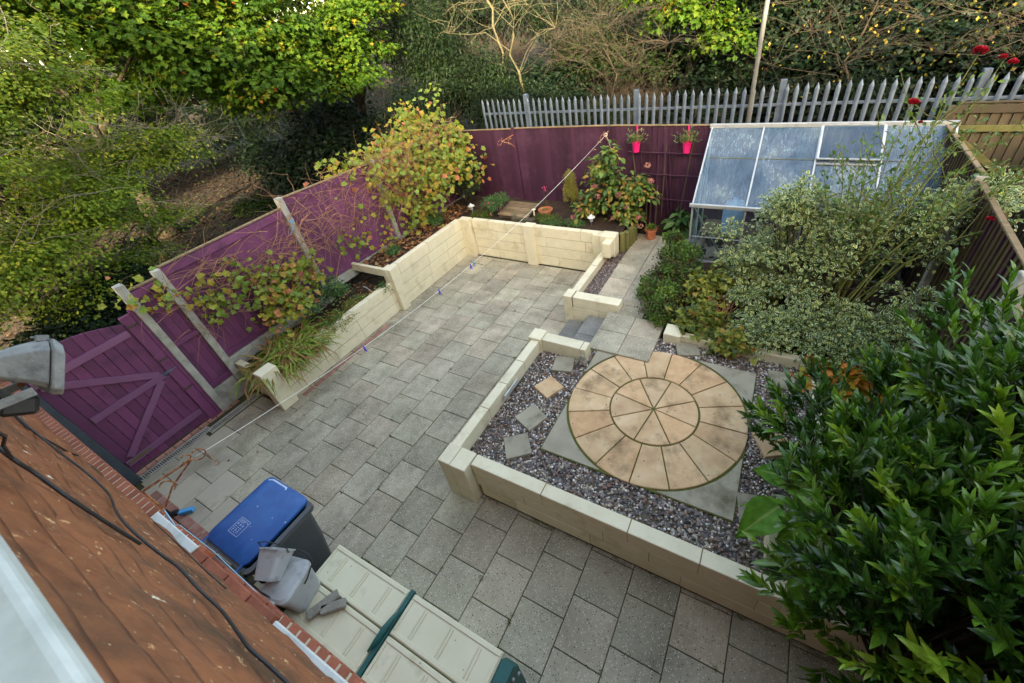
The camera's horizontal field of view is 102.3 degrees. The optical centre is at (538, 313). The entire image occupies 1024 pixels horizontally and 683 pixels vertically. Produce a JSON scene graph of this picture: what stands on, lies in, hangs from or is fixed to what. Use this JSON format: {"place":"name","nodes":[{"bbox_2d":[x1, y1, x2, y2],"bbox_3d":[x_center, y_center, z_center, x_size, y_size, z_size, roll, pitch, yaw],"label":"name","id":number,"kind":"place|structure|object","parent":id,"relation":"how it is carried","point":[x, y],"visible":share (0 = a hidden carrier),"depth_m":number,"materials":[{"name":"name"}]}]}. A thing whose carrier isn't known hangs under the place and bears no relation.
{"place":"outdoors","nodes":[
{"label":"outdoors","id":0,"kind":"place"},
{"bbox_2d":[141,426,244,533],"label":"side paving","id":1,"kind":"structure","parent":0,"point":[192,486],"depth_m":5.63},
{"bbox_2d":[134,254,864,682],"bbox_3d":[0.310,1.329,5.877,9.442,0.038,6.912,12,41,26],"label":"patio paving","id":2,"kind":"structure","parent":0,"point":[437,335],"depth_m":4.83,"materials":[{"name":"grey concrete"}]},
{"bbox_2d":[139,426,210,481],"bbox_3d":[-5.349,2.079,6.113,0.140,0.076,0.966,12,41,26],"label":"drain channel","id":3,"kind":"object","parent":2,"relation":"on","point":[172,458],"visible":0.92,"depth_m":6.06,"materials":[{"name":"metal"}]},
{"bbox_2d":[201,477,330,583],"bbox_3d":[-2.591,2.363,4.163,0.720,1.085,0.762,12,41,26],"label":"wheelie bin","id":4,"kind":"object","parent":2,"relation":"on","point":[272,509],"visible":0.75,"depth_m":3.90,"materials":[{"name":"blue plastic"}]},
{"bbox_2d":[234,216,478,409],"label":"retaining wall","id":5,"kind":"structure","parent":2,"relation":"on","point":[418,270],"depth_m":8.01,"materials":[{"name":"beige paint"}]},
{"bbox_2d":[283,545,526,682],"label":"storage box","id":6,"kind":"object","parent":2,"relation":"on","point":[381,627],"visible":0.94,"depth_m":3.37,"materials":[{"name":"beige plastic"}]},
{"bbox_2d":[260,549,320,612],"bbox_3d":[-2.135,2.360,3.595,0.355,0.395,0.411,3,38,15],"label":"food caddy","id":7,"kind":"object","parent":6,"relation":"on","point":[296,588],"visible":0.7,"depth_m":3.50,"materials":[{"name":"grey plastic"}]},
{"bbox_2d":[254,541,295,581],"bbox_3d":[-2.256,2.074,3.460,0.268,0.328,0.282,-1,37,11],"label":"kitchen caddy","id":8,"kind":"object","parent":7,"relation":"on","point":[272,563],"visible":1,"depth_m":3.43,"materials":[{"name":"grey plastic"}]},
{"bbox_2d":[306,589,339,619],"bbox_3d":[-1.874,2.540,3.591,0.275,0.045,0.084,-30,41,-26],"label":"stone slip","id":9,"kind":"object","parent":6,"relation":"on","point":[314,610],"visible":0.96,"depth_m":3.58,"materials":[{"name":"grey stone"}]},
{"bbox_2d":[320,597,346,615],"bbox_3d":[-1.772,2.541,3.567,0.216,0.045,0.079,-15,37,-8],"label":"stone slip","id":10,"kind":"object","parent":6,"relation":"on","point":[334,606],"visible":1,"depth_m":3.55,"materials":[{"name":"grey stone"}]},
{"bbox_2d":[452,328,590,449],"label":"retaining wall","id":11,"kind":"structure","parent":2,"relation":"on","point":[486,412],"depth_m":5.71,"materials":[{"name":"beige paint"}]},
{"bbox_2d":[196,257,861,677],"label":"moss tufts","id":12,"kind":"object","parent":2,"relation":"on","point":[534,519],"visible":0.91,"depth_m":4.41,"materials":[{"name":"green plant"}]},
{"bbox_2d":[471,218,618,270],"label":"retaining wall","id":13,"kind":"structure","parent":2,"relation":"on","point":[530,243],"depth_m":8.80,"materials":[{"name":"beige paint"}]},
{"bbox_2d":[559,315,603,342],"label":"garden steps","id":14,"kind":"structure","parent":2,"relation":"on","point":[586,330],"depth_m":6.76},
{"bbox_2d":[563,251,622,322],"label":"retaining wall","id":15,"kind":"structure","parent":2,"relation":"on","point":[580,305],"depth_m":6.97,"materials":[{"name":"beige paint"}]},
{"bbox_2d":[437,442,907,668],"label":"retaining wall","id":16,"kind":"structure","parent":2,"relation":"on","point":[697,570],"depth_m":3.88,"materials":[{"name":"beige paint"}]},
{"bbox_2d":[896,125,1023,652],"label":"boundary fence","id":17,"kind":"object","parent":2,"relation":"on","point":[992,249],"visible":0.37,"depth_m":4.47,"materials":[{"name":"wood"}]},
{"bbox_2d":[0,0,1023,473],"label":"ground","id":18,"kind":"structure","parent":0,"point":[518,54],"depth_m":13.95,"materials":[{"name":"brown soil"}]},
{"bbox_2d":[0,79,121,232],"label":"ivy mass","id":19,"kind":"object","parent":18,"relation":"on","point":[30,129],"visible":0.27,"depth_m":10.85,"materials":[{"name":"green plant"}]},
{"bbox_2d":[0,204,139,348],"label":"hawthorn","id":20,"kind":"object","parent":18,"relation":"on","point":[73,299],"visible":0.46,"depth_m":6.88,"materials":[{"name":"green plant"}]},
{"bbox_2d":[1,257,156,426],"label":"ivy mass","id":21,"kind":"object","parent":18,"relation":"on","point":[57,331],"visible":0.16,"depth_m":6.93,"materials":[{"name":"green plant"}]},
{"bbox_2d":[0,0,178,328],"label":"hawthorn","id":22,"kind":"object","parent":18,"relation":"on","point":[84,217],"visible":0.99,"depth_m":6.49,"materials":[{"name":"green plant"}]},
{"bbox_2d":[0,0,216,239],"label":"field maple","id":23,"kind":"object","parent":18,"relation":"on","point":[125,30],"visible":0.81,"depth_m":8.21,"materials":[{"name":"green plant"}]},
{"bbox_2d":[0,73,250,282],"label":"hawthorn","id":24,"kind":"object","parent":18,"relation":"on","point":[145,149],"visible":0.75,"depth_m":8.30,"materials":[{"name":"green plant"}]},
{"bbox_2d":[0,379,365,682],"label":"house","id":25,"kind":"structure","parent":18,"relation":"on","point":[85,597],"depth_m":0.98,"materials":[{"name":"brick"}]},
{"bbox_2d":[0,335,64,458],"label":"floodlight","id":26,"kind":"object","parent":25,"relation":"attached to","point":[39,361],"visible":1,"depth_m":0.97,"materials":[{"name":"grey metal"}]},
{"bbox_2d":[0,446,141,544],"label":"cable","id":27,"kind":"object","parent":25,"relation":"attached to","point":[42,478],"visible":0.99,"depth_m":1.22,"materials":[{"name":"black plastic"}]},
{"bbox_2d":[10,381,141,485],"bbox_3d":[-5.758,1.548,5.170,0.140,2.000,0.115,12,41,26],"label":"gutter","id":28,"kind":"object","parent":25,"relation":"attached to","point":[121,469],"visible":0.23,"depth_m":5.23,"materials":[{"name":"black plastic"}]},
{"bbox_2d":[15,416,290,682],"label":"cable","id":29,"kind":"object","parent":25,"relation":"attached to","point":[267,664],"visible":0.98,"depth_m":1.46,"materials":[{"name":"black plastic"}]},
{"bbox_2d":[141,448,219,510],"bbox_3d":[-2.792,1.298,3.240,0.501,0.411,0.026,-26,40,-22],"label":"wall bracket","id":30,"kind":"object","parent":25,"relation":"attached to","point":[187,462],"depth_m":3.20,"materials":[{"name":"metal"}]},
{"bbox_2d":[0,0,369,146],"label":"field maple","id":31,"kind":"object","parent":18,"relation":"on","point":[300,5],"visible":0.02,"depth_m":16.66,"materials":[{"name":"green plant"}]},
{"bbox_2d":[5,69,380,201],"bbox_3d":[-14.801,-8.189,17.662,15.186,3.704,7.825,-23,38,-18],"label":"ivy mass","id":32,"kind":"object","parent":18,"relation":"on","point":[274,114],"visible":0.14,"depth_m":18.52,"materials":[{"name":"green plant"}]},
{"bbox_2d":[49,0,345,143],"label":"field maple","id":33,"kind":"object","parent":18,"relation":"on","point":[264,43],"visible":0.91,"depth_m":9.82,"materials":[{"name":"green plant"}]},
{"bbox_2d":[207,392,261,432],"bbox_3d":[-4.873,1.604,6.651,0.140,0.076,0.840,12,41,26],"label":"drain channel","id":34,"kind":"object","parent":18,"relation":"on","point":[233,410],"visible":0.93,"depth_m":6.60,"materials":[{"name":"metal"}]},
{"bbox_2d":[137,87,334,173],"bbox_3d":[-11.726,-7.074,16.474,8.731,2.700,0.128,-1,37,11],"label":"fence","id":35,"kind":"object","parent":18,"relation":"on","point":[241,129],"visible":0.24,"depth_m":16.39,"materials":[{"name":"brown metal"}]},
{"bbox_2d":[136,324,389,550],"bbox_3d":[-3.812,1.402,6.662,2.328,0.037,4.062,12,41,26],"label":"brick edging","id":36,"kind":"object","parent":18,"relation":"on","point":[196,529],"visible":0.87,"depth_m":5.99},
{"bbox_2d":[0,90,536,465],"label":"fallen leaves","id":37,"kind":"object","parent":18,"relation":"on","point":[225,211],"visible":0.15,"depth_m":13.60,"materials":[{"name":"brown plant"}]},
{"bbox_2d":[229,180,337,296],"bbox_3d":[-5.967,-2.717,10.867,3.934,1.708,7.207,-30,41,-26],"label":"ivy mass","id":38,"kind":"object","parent":18,"relation":"on","point":[259,203],"visible":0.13,"depth_m":12.09,"materials":[{"name":"green plant"}]},
{"bbox_2d":[111,130,464,410],"bbox_3d":[-3.667,-1.487,8.303,0.110,2.600,7.078,12,41,26],"label":"boundary fence","id":39,"kind":"object","parent":18,"relation":"on","point":[210,371],"visible":0.62,"depth_m":6.74,"materials":[{"name":"purple paint"}]},
{"bbox_2d":[25,310,221,471],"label":"garden gate","id":40,"kind":"structure","parent":39,"relation":"attached to","point":[144,387],"depth_m":5.60,"materials":[{"name":"purple paint"}]},
{"bbox_2d":[97,198,345,357],"bbox_3d":[-4.404,-0.468,6.567,1.077,2.131,3.419,12,41,26],"label":"grape vine","id":41,"kind":"object","parent":39,"relation":"attached to","point":[277,289],"visible":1,"depth_m":6.53,"materials":[{"name":"green plant"}]},
{"bbox_2d":[211,88,419,200],"bbox_3d":[-7.217,-5.763,13.821,5.955,2.948,6.528,-34,43,-30],"label":"ivy mass","id":42,"kind":"object","parent":18,"relation":"on","point":[335,129],"visible":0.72,"depth_m":13.41,"materials":[{"name":"green plant"}]},
{"bbox_2d":[298,0,409,131],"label":"field maple","id":43,"kind":"object","parent":18,"relation":"on","point":[343,16],"visible":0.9,"depth_m":12.20,"materials":[{"name":"green plant"}]},
{"bbox_2d":[353,66,471,163],"bbox_3d":[-3.908,-4.708,11.351,3.610,3.318,3.259,-30,41,-26],"label":"elder shrub","id":44,"kind":"object","parent":18,"relation":"on","point":[404,96],"visible":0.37,"depth_m":11.08,"materials":[{"name":"green plant"}]},
{"bbox_2d":[380,0,536,129],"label":"laurel shrub","id":45,"kind":"object","parent":18,"relation":"on","point":[458,80],"visible":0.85,"depth_m":13.06,"materials":[{"name":"green plant"}]},
{"bbox_2d":[414,0,584,92],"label":"bare tree","id":46,"kind":"object","parent":18,"relation":"on","point":[510,56],"visible":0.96,"depth_m":10.99,"materials":[{"name":"beige plant"}]},
{"bbox_2d":[365,0,660,70],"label":"laurel shrub","id":47,"kind":"object","parent":18,"relation":"on","point":[483,19],"visible":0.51,"depth_m":13.90,"materials":[{"name":"plant"}]},
{"bbox_2d":[458,0,573,67],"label":"bare tree","id":48,"kind":"object","parent":18,"relation":"on","point":[496,36],"visible":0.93,"depth_m":12.09,"materials":[{"name":"beige plant"}]},
{"bbox_2d":[468,66,591,128],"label":"laurel shrub","id":49,"kind":"object","parent":18,"relation":"on","point":[509,95],"visible":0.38,"depth_m":11.57,"materials":[{"name":"green plant"}]},
{"bbox_2d":[523,0,736,116],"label":"bare tree","id":50,"kind":"object","parent":18,"relation":"on","point":[626,67],"visible":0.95,"depth_m":9.44,"materials":[{"name":"brown plant"}]},
{"bbox_2d":[520,0,766,125],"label":"ivy mass","id":51,"kind":"object","parent":18,"relation":"on","point":[659,59],"visible":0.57,"depth_m":11.41,"materials":[{"name":"green plant"}]},
{"bbox_2d":[612,0,783,103],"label":"field maple","id":52,"kind":"object","parent":18,"relation":"on","point":[691,11],"visible":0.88,"depth_m":9.10,"materials":[{"name":"green plant"}]},
{"bbox_2d":[508,0,899,124],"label":"ivy mass","id":53,"kind":"object","parent":18,"relation":"on","point":[547,81],"visible":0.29,"depth_m":12.56,"materials":[{"name":"green plant"}]},
{"bbox_2d":[606,58,822,123],"bbox_3d":[3.300,-4.110,8.666,4.406,2.594,1.974,12,41,26],"label":"bare tree","id":54,"kind":"object","parent":18,"relation":"on","point":[697,98],"visible":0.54,"depth_m":8.57,"materials":[{"name":"brown plant"}]},
{"bbox_2d":[481,68,1023,129],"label":"palisade fence","id":55,"kind":"object","parent":18,"relation":"on","point":[781,104],"visible":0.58,"depth_m":7.36,"materials":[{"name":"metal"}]},
{"bbox_2d":[745,0,769,122],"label":"lamp post","id":56,"kind":"object","parent":18,"relation":"on","point":[758,56],"visible":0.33,"depth_m":6.88,"materials":[{"name":"grey metal"}]},
{"bbox_2d":[658,0,1023,129],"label":"ivy mass","id":57,"kind":"object","parent":18,"relation":"on","point":[937,69],"visible":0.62,"depth_m":8.26,"materials":[{"name":"green plant"}]},
{"bbox_2d":[674,0,1023,119],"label":"bare tree","id":58,"kind":"object","parent":18,"relation":"on","point":[844,65],"visible":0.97,"depth_m":7.30,"materials":[{"name":"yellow plant"}]},
{"bbox_2d":[802,58,908,121],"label":"elder shrub","id":59,"kind":"object","parent":18,"relation":"on","point":[856,83],"visible":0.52,"depth_m":7.42,"materials":[{"name":"green plant"}]},
{"bbox_2d":[845,0,1023,108],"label":"bare tree","id":60,"kind":"object","parent":18,"relation":"on","point":[987,29],"visible":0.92,"depth_m":6.61,"materials":[{"name":"brown plant"}]},
{"bbox_2d":[851,0,1023,119],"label":"ivy mass","id":61,"kind":"object","parent":18,"relation":"on","point":[985,6],"visible":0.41,"depth_m":7.50,"materials":[{"name":"green plant"}]},
{"bbox_2d":[937,100,1023,219],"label":"timber fence","id":62,"kind":"object","parent":18,"relation":"on","point":[998,113],"visible":0.28,"depth_m":6.13,"materials":[{"name":"brown wood"}]},
{"bbox_2d":[1008,194,1023,305],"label":"timber fence","id":63,"kind":"object","parent":18,"relation":"on","point":[1019,233],"visible":0.05,"depth_m":6.17,"materials":[{"name":"brown wood"}]},
{"bbox_2d":[583,233,638,294],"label":"path gravel","id":64,"kind":"structure","parent":0,"point":[598,277],"depth_m":7.64,"materials":[{"name":"grey gravel"}]},
{"bbox_2d":[247,194,983,653],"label":"soil","id":65,"kind":"structure","parent":0,"point":[603,224],"depth_m":8.21,"materials":[{"name":"brown soil"}]},
{"bbox_2d":[230,315,345,404],"bbox_3d":[-4.072,0.678,6.732,1.731,0.447,2.031,12,41,26],"label":"strap leaf clump","id":66,"kind":"object","parent":65,"relation":"on","point":[286,352],"visible":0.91,"depth_m":6.56,"materials":[{"name":"green plant"}]},
{"bbox_2d":[296,273,353,320],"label":"shrub","id":67,"kind":"object","parent":65,"relation":"on","point":[334,291],"visible":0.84,"depth_m":7.48,"materials":[{"name":"green plant"}]},
{"bbox_2d":[252,127,416,281],"bbox_3d":[-3.461,-2.086,8.028,0.566,2.490,3.873,12,41,26],"label":"grape vine","id":68,"kind":"object","parent":65,"relation":"on","point":[352,245],"visible":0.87,"depth_m":7.90,"materials":[{"name":"brown plant"}]},
{"bbox_2d":[311,293,367,340],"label":"ground cover plant","id":69,"kind":"object","parent":65,"relation":"on","point":[354,301],"visible":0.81,"depth_m":7.33,"materials":[{"name":"green plant"}]},
{"bbox_2d":[351,262,387,276],"bbox_3d":[-3.326,-0.868,8.123,0.980,0.160,0.070,12,41,26],"label":"timber edging","id":70,"kind":"object","parent":65,"relation":"on","point":[370,269],"visible":0.92,"depth_m":8.08,"materials":[{"name":"beige paint"}]},
{"bbox_2d":[303,83,494,234],"bbox_3d":[-2.707,-3.226,8.966,2.397,2.732,4.361,12,41,26],"label":"grape vine","id":71,"kind":"object","parent":65,"relation":"on","point":[442,160],"visible":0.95,"depth_m":8.97,"materials":[{"name":"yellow plant"}]},
{"bbox_2d":[362,204,469,267],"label":"fallen leaves","id":72,"kind":"object","parent":65,"relation":"on","point":[425,228],"visible":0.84,"depth_m":9.10,"materials":[{"name":"brown plant"}]},
{"bbox_2d":[448,151,484,202],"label":"dark shrub","id":73,"kind":"object","parent":65,"relation":"on","point":[466,190],"visible":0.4,"depth_m":9.97,"materials":[{"name":"green plant"}]},
{"bbox_2d":[480,191,509,215],"bbox_3d":[-0.993,-2.489,9.372,0.623,0.559,0.670,-31,42,-27],"label":"fuchsia","id":74,"kind":"object","parent":65,"relation":"on","point":[491,204],"visible":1,"depth_m":9.29,"materials":[{"name":"green plant"}]},
{"bbox_2d":[498,201,538,217],"bbox_3d":[-0.448,-2.350,9.419,0.845,0.115,0.753,12,41,26],"label":"timber board","id":75,"kind":"object","parent":65,"relation":"on","point":[511,209],"visible":0.84,"depth_m":9.35,"materials":[{"name":"brown wood"}]},
{"bbox_2d":[562,168,579,208],"bbox_3d":[0.697,-2.738,9.049,0.478,0.909,0.452,12,41,26],"label":"dwarf conifer","id":76,"kind":"object","parent":65,"relation":"on","point":[570,189],"visible":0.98,"depth_m":9.00,"materials":[{"name":"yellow plant"}]},
{"bbox_2d":[570,139,662,231],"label":"hydrangea","id":77,"kind":"object","parent":65,"relation":"on","point":[634,192],"visible":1,"depth_m":8.04,"materials":[{"name":"green plant"}]},
{"bbox_2d":[628,143,704,226],"bbox_3d":[2.485,-2.490,8.244,1.470,1.703,0.240,12,41,26],"label":"cane trellis","id":78,"kind":"object","parent":65,"relation":"on","point":[665,152],"visible":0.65,"depth_m":8.20,"materials":[{"name":"purple paint"}]},
{"bbox_2d":[671,125,699,153],"bbox_3d":[2.730,-3.205,7.577,0.496,0.483,0.502,-24,39,-20],"label":"plant pot","id":79,"kind":"object","parent":78,"relation":"on","point":[687,141],"visible":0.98,"depth_m":7.55,"materials":[{"name":"pink plastic"}]},
{"bbox_2d":[632,228,707,330],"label":"compact bush","id":80,"kind":"object","parent":65,"relation":"on","point":[661,286],"visible":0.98,"depth_m":6.65,"materials":[{"name":"green plant"}]},
{"bbox_2d":[660,206,707,238],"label":"leafy plant","id":81,"kind":"object","parent":65,"relation":"on","point":[683,218],"visible":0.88,"depth_m":8.23,"materials":[{"name":"green plant"}]},
{"bbox_2d":[452,124,946,244],"bbox_3d":[2.001,-2.832,8.535,9.217,2.023,0.084,12,41,26],"label":"back fence","id":82,"kind":"object","parent":65,"relation":"on","point":[531,163],"visible":0.51,"depth_m":7.92,"materials":[{"name":"purple paint"}]},
{"bbox_2d":[665,253,789,365],"bbox_3d":[2.813,-0.271,6.182,1.713,0.747,2.209,25,48,38],"label":"shrub","id":83,"kind":"object","parent":65,"relation":"on","point":[708,292],"visible":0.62,"depth_m":5.96,"materials":[{"name":"green plant"}]},
{"bbox_2d":[744,241,903,301],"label":"woody shrub","id":84,"kind":"object","parent":65,"relation":"on","point":[865,270],"visible":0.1,"depth_m":5.90,"materials":[{"name":"green plant"}]},
{"bbox_2d":[723,292,928,375],"bbox_3d":[3.534,0.189,5.267,2.392,0.909,1.187,12,41,26],"label":"variegated shrub","id":85,"kind":"object","parent":65,"relation":"on","point":[776,328],"visible":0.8,"depth_m":5.13,"materials":[{"name":"green plant"}]},
{"bbox_2d":[789,344,911,417],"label":"round leaved plant","id":86,"kind":"object","parent":65,"relation":"on","point":[860,383],"visible":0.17,"depth_m":4.81,"materials":[{"name":"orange plant"}]},
{"bbox_2d":[699,165,1023,332],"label":"variegated shrub","id":87,"kind":"object","parent":65,"relation":"on","point":[798,281],"visible":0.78,"depth_m":5.21,"materials":[{"name":"green plant"}]},
{"bbox_2d":[736,247,1023,682],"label":"evergreen shrub","id":88,"kind":"object","parent":65,"relation":"on","point":[933,539],"visible":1,"depth_m":2.48,"materials":[{"name":"green plant"}]},
{"bbox_2d":[784,45,1023,325],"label":"rose bush","id":89,"kind":"object","parent":65,"relation":"on","point":[982,49],"visible":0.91,"depth_m":4.58,"materials":[{"name":"green plant"}]},
{"bbox_2d":[470,253,812,580],"bbox_3d":[2.057,0.352,6.053,3.610,0.030,5.900,12,41,26],"label":"gravel bed","id":90,"kind":"object","parent":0,"point":[643,516],"visible":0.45,"depth_m":4.55,"materials":[{"name":"grey gravel"}]},
{"bbox_2d":[504,433,531,460],"bbox_3d":[-0.248,1.569,4.865,0.300,0.042,0.303,-12,36,-4],"label":"stepping stone","id":91,"kind":"object","parent":90,"relation":"on","point":[517,446],"visible":1,"depth_m":4.84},
{"bbox_2d":[515,404,547,432],"bbox_3d":[-0.091,1.313,5.177,0.303,0.042,0.300,-30,41,-26],"label":"stepping stone","id":92,"kind":"object","parent":90,"relation":"on","point":[531,417],"visible":1,"depth_m":5.15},
{"bbox_2d":[534,376,563,398],"bbox_3d":[0.142,0.999,5.550,0.293,0.042,0.290,-28,40,-24],"label":"stepping stone","id":93,"kind":"object","parent":90,"relation":"on","point":[549,387],"visible":1,"depth_m":5.52,"materials":[{"name":"stone"}]},
{"bbox_2d":[551,356,575,372],"bbox_3d":[0.360,0.728,5.867,0.290,0.042,0.293,4,38,17],"label":"stepping stone","id":94,"kind":"object","parent":90,"relation":"on","point":[563,364],"visible":1,"depth_m":5.84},
{"bbox_2d":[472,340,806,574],"bbox_3d":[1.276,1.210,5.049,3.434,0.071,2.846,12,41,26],"label":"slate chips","id":95,"kind":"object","parent":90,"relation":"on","point":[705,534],"visible":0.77,"depth_m":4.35,"materials":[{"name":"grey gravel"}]},
{"bbox_2d":[540,351,756,522],"bbox_3d":[1.411,1.194,5.050,2.086,0.078,2.088,12,41,26],"label":"paving circle","id":96,"kind":"object","parent":90,"relation":"on","point":[673,427],"visible":0.98,"depth_m":4.83,"materials":[{"name":"stone"}]},
{"bbox_2d":[675,341,700,356],"bbox_3d":[2.096,0.501,5.799,0.300,0.042,0.303,-1,37,11],"label":"stepping stone","id":97,"kind":"object","parent":90,"relation":"on","point":[684,349],"visible":0.86,"depth_m":5.75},
{"bbox_2d":[663,324,822,368],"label":"kerb wall","id":98,"kind":"structure","parent":90,"relation":"on","point":[672,334],"depth_m":5.53,"materials":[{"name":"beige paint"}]},
{"bbox_2d":[737,492,755,522],"bbox_3d":[2.070,1.884,3.940,0.300,0.042,0.303,4,38,17],"label":"stepping stone","id":99,"kind":"object","parent":90,"relation":"on","point":[743,498],"visible":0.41,"depth_m":4.01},
{"bbox_2d":[751,432,787,458],"bbox_3d":[2.543,1.413,4.474,0.320,0.042,0.323,-7,36,3],"label":"stepping stone","id":100,"kind":"object","parent":90,"relation":"on","point":[765,447],"visible":0.46,"depth_m":4.43,"materials":[{"name":"stone"}]},
{"bbox_2d":[735,461,824,624],"bbox_3d":[2.073,1.835,3.516,0.670,0.612,1.442,12,41,26],"label":"broad leaf plant","id":101,"kind":"object","parent":90,"relation":"on","point":[761,513],"visible":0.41,"depth_m":3.48,"materials":[{"name":"green plant"}]},
{"bbox_2d":[767,370,795,390],"bbox_3d":[3.033,0.844,5.135,0.300,0.042,0.303,7,39,20],"label":"stepping stone","id":102,"kind":"object","parent":90,"relation":"on","point":[777,376],"visible":0.5,"depth_m":5.15,"materials":[{"name":"grey stone"}]},
{"bbox_2d":[590,234,701,362],"bbox_3d":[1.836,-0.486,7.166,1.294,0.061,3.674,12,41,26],"label":"path","id":103,"kind":"structure","parent":0,"point":[627,330],"depth_m":6.54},
{"bbox_2d":[721,197,745,235],"bbox_3d":[3.508,-1.759,7.408,0.380,0.660,0.380,12,41,26],"label":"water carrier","id":104,"kind":"object","parent":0,"point":[737,215],"visible":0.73,"depth_m":7.26,"materials":[{"name":"blue plastic"}]},
{"bbox_2d":[700,219,877,260],"bbox_3d":[4.392,-1.323,7.468,2.700,0.319,0.600,12,41,26],"label":"potting bench","id":105,"kind":"object","parent":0,"point":[745,228],"visible":0.33,"depth_m":7.62,"materials":[{"name":"wood"}]},
{"bbox_2d":[698,234,903,283],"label":"greenhouse floor","id":106,"kind":"structure","parent":0,"point":[710,251],"depth_m":7.66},
{"bbox_2d":[688,120,960,286],"bbox_3d":[4.362,-1.862,6.762,3.370,2.070,1.320,12,41,26],"label":"greenhouse","id":107,"kind":"object","parent":106,"relation":"on","point":[822,125],"visible":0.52,"depth_m":6.67,"materials":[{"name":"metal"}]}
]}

